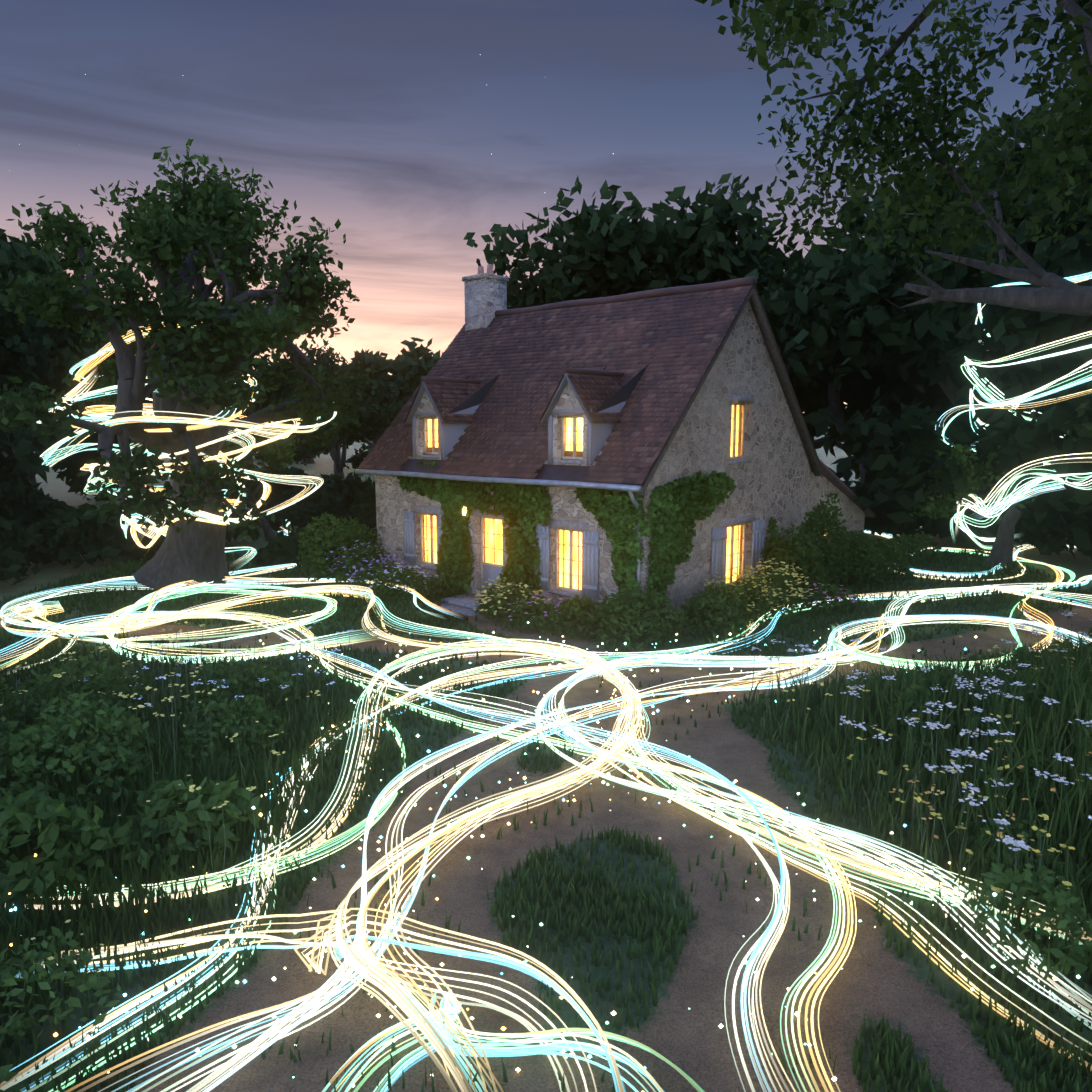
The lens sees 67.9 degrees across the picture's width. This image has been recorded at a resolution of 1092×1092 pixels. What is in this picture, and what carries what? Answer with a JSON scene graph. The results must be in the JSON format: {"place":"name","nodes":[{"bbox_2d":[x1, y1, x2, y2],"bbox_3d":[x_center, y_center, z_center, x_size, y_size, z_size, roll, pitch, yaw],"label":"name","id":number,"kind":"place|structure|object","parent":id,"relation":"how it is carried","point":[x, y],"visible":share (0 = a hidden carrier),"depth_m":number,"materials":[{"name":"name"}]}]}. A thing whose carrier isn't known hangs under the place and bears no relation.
{"place":"outdoors","nodes":[
{"label":"outdoors","id":0,"kind":"place"},
{"bbox_2d":[253,355,347,463],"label":"tree leaves","id":1,"kind":"object","parent":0,"point":[262,457],"depth_m":91.78,"materials":[{"name":"green plant"}]},
{"bbox_2d":[258,339,404,481],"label":"tree leaves","id":2,"kind":"object","parent":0,"point":[380,414],"depth_m":57.75,"materials":[{"name":"green plant"}]},
{"bbox_2d":[462,505,467,516],"bbox_3d":[-1.998,-0.880,20.284,0.160,0.280,0.180,7,11,41],"label":"wall lantern","id":3,"kind":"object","parent":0,"point":[463,512],"depth_m":20.21,"materials":[{"name":"glass"}]},
{"bbox_2d":[0,0,1085,412],"label":"sky","id":4,"kind":"structure","parent":0,"point":[417,126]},
{"bbox_2d":[0,427,1091,1091],"bbox_3d":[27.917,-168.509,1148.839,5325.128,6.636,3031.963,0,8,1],"label":"terrain","id":5,"kind":"structure","parent":0,"point":[874,979],"depth_m":7.23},
{"bbox_2d":[0,228,70,501],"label":"tree leaves","id":6,"kind":"object","parent":5,"relation":"on","point":[20,459],"depth_m":24.37,"materials":[{"name":"green plant"}]},
{"bbox_2d":[0,232,154,458],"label":"tree leaves","id":7,"kind":"object","parent":5,"relation":"on","point":[17,358],"depth_m":31.91,"materials":[{"name":"green plant"}]},
{"bbox_2d":[0,238,197,501],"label":"tree leaves","id":8,"kind":"object","parent":5,"relation":"on","point":[73,464],"depth_m":43.69,"materials":[{"name":"green plant"}]},
{"bbox_2d":[0,654,301,1091],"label":"bushes","id":9,"kind":"object","parent":5,"relation":"on","point":[24,817],"visible":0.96,"depth_m":8.12,"materials":[{"name":"green plant"}]},
{"bbox_2d":[0,139,378,596],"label":"oak","id":10,"kind":"object","parent":5,"relation":"on","point":[304,282],"depth_m":18.13,"materials":[{"name":"green plant"}]},
{"bbox_2d":[146,340,259,375],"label":"tree leaves","id":11,"kind":"object","parent":5,"relation":"on","point":[250,366],"depth_m":81.95,"materials":[{"name":"green plant"}]},
{"bbox_2d":[218,419,299,540],"bbox_3d":[-11.067,-2.403,29.429,5.116,4.859,4.515,0,8,1],"label":"tree","id":12,"kind":"object","parent":5,"relation":"on","point":[282,447],"depth_m":28.64,"materials":[{"name":"green plant"}]},
{"bbox_2d":[228,356,290,465],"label":"tree leaves","id":13,"kind":"object","parent":5,"relation":"on","point":[275,396],"depth_m":59.98,"materials":[{"name":"green plant"}]},
{"bbox_2d":[304,337,439,460],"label":"tree leaves","id":14,"kind":"object","parent":5,"relation":"on","point":[385,366],"depth_m":81.98,"materials":[{"name":"green plant"}]},
{"bbox_2d":[395,351,433,409],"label":"tree leaves","id":15,"kind":"object","parent":5,"relation":"on","point":[416,368],"visible":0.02,"depth_m":64.28,"materials":[{"name":"green plant"}]},
{"bbox_2d":[424,593,488,615],"bbox_3d":[-1.873,1.414,19.638,1.750,0.150,1.450,7,11,41],"label":"doorstep","id":16,"kind":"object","parent":5,"relation":"on","point":[462,604],"depth_m":19.49,"materials":[{"name":"grey stone"}]},
{"bbox_2d":[8,622,1079,1091],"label":"glowing particles","id":17,"kind":"object","parent":5,"relation":"on","point":[994,894],"visible":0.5,"depth_m":8.54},
{"bbox_2d":[0,272,1091,1091],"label":"light trails","id":18,"kind":"object","parent":5,"relation":"on","point":[362,960],"visible":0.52,"depth_m":8.53,"materials":[{"name":"white"}]},
{"bbox_2d":[0,466,1091,585],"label":"understorey bushes","id":19,"kind":"object","parent":5,"relation":"on","point":[37,526],"visible":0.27,"depth_m":26.32,"materials":[{"name":"green plant"}]},
{"bbox_2d":[0,540,1091,959],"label":"wild flowers","id":20,"kind":"object","parent":5,"relation":"on","point":[972,754],"visible":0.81,"depth_m":10.28,"materials":[{"name":"white plant"}]},
{"bbox_2d":[2,615,1091,943],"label":"flower stalks","id":21,"kind":"object","parent":5,"relation":"on","point":[922,827],"visible":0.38,"depth_m":9.34,"materials":[{"name":"green plant"}]},
{"bbox_2d":[375,301,808,629],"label":"cottage walls","id":22,"kind":"structure","parent":5,"relation":"on","point":[771,479],"depth_m":19.47,"materials":[{"name":"stone"}]},
{"bbox_2d":[414,386,473,459],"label":"dormer walls","id":23,"kind":"structure","parent":22,"relation":"attached to","point":[425,405],"depth_m":21.21,"materials":[{"name":"stone"}]},
{"bbox_2d":[483,565,502,592],"bbox_3d":[-1.284,0.872,20.232,0.790,0.788,0.031,7,11,41],"label":"door leaf","id":24,"kind":"object","parent":22,"relation":"attached to","point":[490,572],"visible":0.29,"depth_m":20.30,"materials":[{"name":"grey wood"}]},
{"bbox_2d":[355,469,643,629],"bbox_3d":[-1.550,-0.181,19.730,9.601,3.080,0.535,7,11,41],"label":"gutter downpipe","id":25,"kind":"object","parent":22,"relation":"attached to","point":[630,489],"visible":0.81,"depth_m":18.11,"materials":[{"name":"metal"}]},
{"bbox_2d":[405,357,655,465],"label":"dormer cheeks","id":26,"kind":"object","parent":22,"relation":"attached to","point":[598,434],"visible":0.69,"depth_m":18.27,"materials":[{"name":"grey paint"}]},
{"bbox_2d":[403,511,765,598],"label":"shutters","id":27,"kind":"object","parent":22,"relation":"attached to","point":[590,564],"visible":0.69,"depth_m":18.93,"materials":[{"name":"grey wood"}]},
{"bbox_2d":[549,378,621,465],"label":"dormer walls","id":28,"kind":"structure","parent":22,"relation":"attached to","point":[567,399],"depth_m":17.89,"materials":[{"name":"stone"}]},
{"bbox_2d":[420,276,756,383],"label":"ridge tiles","id":29,"kind":"object","parent":22,"relation":"on","point":[739,282],"visible":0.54,"depth_m":20.67,"materials":[{"name":"brown tile"}]},
{"bbox_2d":[397,460,791,627],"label":"ivy wall","id":30,"kind":"structure","parent":22,"relation":"attached to","point":[676,501],"depth_m":18.46,"materials":[{"name":"green plant"}]},
{"bbox_2d":[459,507,628,623],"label":"ivy stems","id":31,"kind":"object","parent":30,"relation":"attached to","point":[530,563],"visible":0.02,"depth_m":19.13,"materials":[{"name":"brown plant"}]},
{"bbox_2d":[367,285,874,516],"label":"roof slabs","id":32,"kind":"structure","parent":22,"relation":"on","point":[561,472],"depth_m":19.96,"materials":[{"name":"brown tile"}]},
{"bbox_2d":[462,273,508,331],"bbox_3d":[-1.829,-6.559,24.691,1.060,3.148,0.940,7,11,41],"label":"chimney","id":33,"kind":"object","parent":32,"relation":"on","point":[485,296],"visible":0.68,"depth_m":24.22,"materials":[{"name":"stone"}]},
{"bbox_2d":[477,264,493,273],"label":"chimney pots","id":34,"kind":"object","parent":33,"relation":"on","point":[489,269],"visible":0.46,"depth_m":24.25,"materials":[{"name":"ceramic"}]},
{"bbox_2d":[358,285,752,484],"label":"roof tiles","id":35,"kind":"object","parent":32,"relation":"on","point":[523,450],"visible":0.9,"depth_m":19.94,"materials":[{"name":"brown tile"}]},
{"bbox_2d":[359,287,820,495],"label":"barge boards","id":36,"kind":"object","parent":32,"relation":"attached to","point":[753,298],"visible":0.38,"depth_m":19.77,"materials":[{"name":"brown wood"}]},
{"bbox_2d":[411,393,837,598],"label":"lintels and sills","id":37,"kind":"structure","parent":22,"relation":"attached to","point":[581,526],"depth_m":19.41,"materials":[{"name":"grey stone"}]},
{"bbox_2d":[420,403,829,597],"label":"window frames","id":38,"kind":"structure","parent":22,"relation":"attached to","point":[571,545],"depth_m":19.83,"materials":[{"name":"wood"}]},
{"bbox_2d":[296,493,943,654],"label":"shrubs","id":39,"kind":"object","parent":5,"relation":"on","point":[853,555],"visible":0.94,"depth_m":19.53,"materials":[{"name":"green plant"}]},
{"bbox_2d":[463,176,848,440],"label":"tree leaves","id":40,"kind":"object","parent":5,"relation":"on","point":[567,277],"depth_m":36.32,"materials":[{"name":"green plant"}]},
{"bbox_2d":[806,464,864,569],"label":"lean to walls","id":41,"kind":"structure","parent":5,"relation":"on","point":[853,513],"depth_m":24.00,"materials":[{"name":"stone"}]},
{"bbox_2d":[708,624,1091,1001],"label":"meadow grass","id":42,"kind":"structure","parent":5,"relation":"on","point":[1073,707],"depth_m":9.71,"materials":[{"name":"green plant"}]},
{"bbox_2d":[746,144,1059,525],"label":"tree leaves","id":43,"kind":"object","parent":5,"relation":"on","point":[854,383],"depth_m":32.07,"materials":[{"name":"green plant"}]},
{"bbox_2d":[727,100,1091,548],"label":"tree leaves","id":44,"kind":"object","parent":5,"relation":"on","point":[951,325],"depth_m":25.45,"materials":[{"name":"green plant"}]},
{"bbox_2d":[792,105,1060,401],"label":"tree leaves","id":45,"kind":"object","parent":5,"relation":"on","point":[864,220],"depth_m":36.21,"materials":[{"name":"green plant"}]},
{"bbox_2d":[872,642,1091,979],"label":"meadow plants","id":46,"kind":"object","parent":5,"relation":"on","point":[1059,899],"visible":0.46,"depth_m":6.81,"materials":[{"name":"green plant"}]},
{"bbox_2d":[909,443,1074,566],"bbox_3d":[13.533,-1.280,25.379,5.184,3.885,3.495,0,8,1],"label":"gnarled tree","id":47,"kind":"object","parent":5,"relation":"on","point":[936,509],"depth_m":24.43,"materials":[{"name":"green plant"}]},
{"bbox_2d":[934,110,1091,284],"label":"tree leaves","id":48,"kind":"object","parent":5,"relation":"on","point":[1065,262],"depth_m":23.77,"materials":[{"name":"green plant"}]},
{"bbox_2d":[1060,368,1090,433],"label":"tree leaves","id":49,"kind":"object","parent":5,"relation":"on","point":[1062,380],"visible":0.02,"depth_m":25.55,"materials":[{"name":"green plant"}]},
{"bbox_2d":[0,547,1091,1091],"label":"grass","id":50,"kind":"structure","parent":0,"point":[18,925],"depth_m":8.36,"materials":[{"name":"green plant"}]},
{"bbox_2d":[563,173,973,491],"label":"tree leaves","id":51,"kind":"object","parent":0,"point":[698,239],"depth_m":32.91,"materials":[{"name":"green plant"}]},
{"bbox_2d":[695,0,1091,454],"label":"tree","id":52,"kind":"object","parent":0,"point":[802,21],"depth_m":11.26,"materials":[{"name":"green plant"}]}
]}

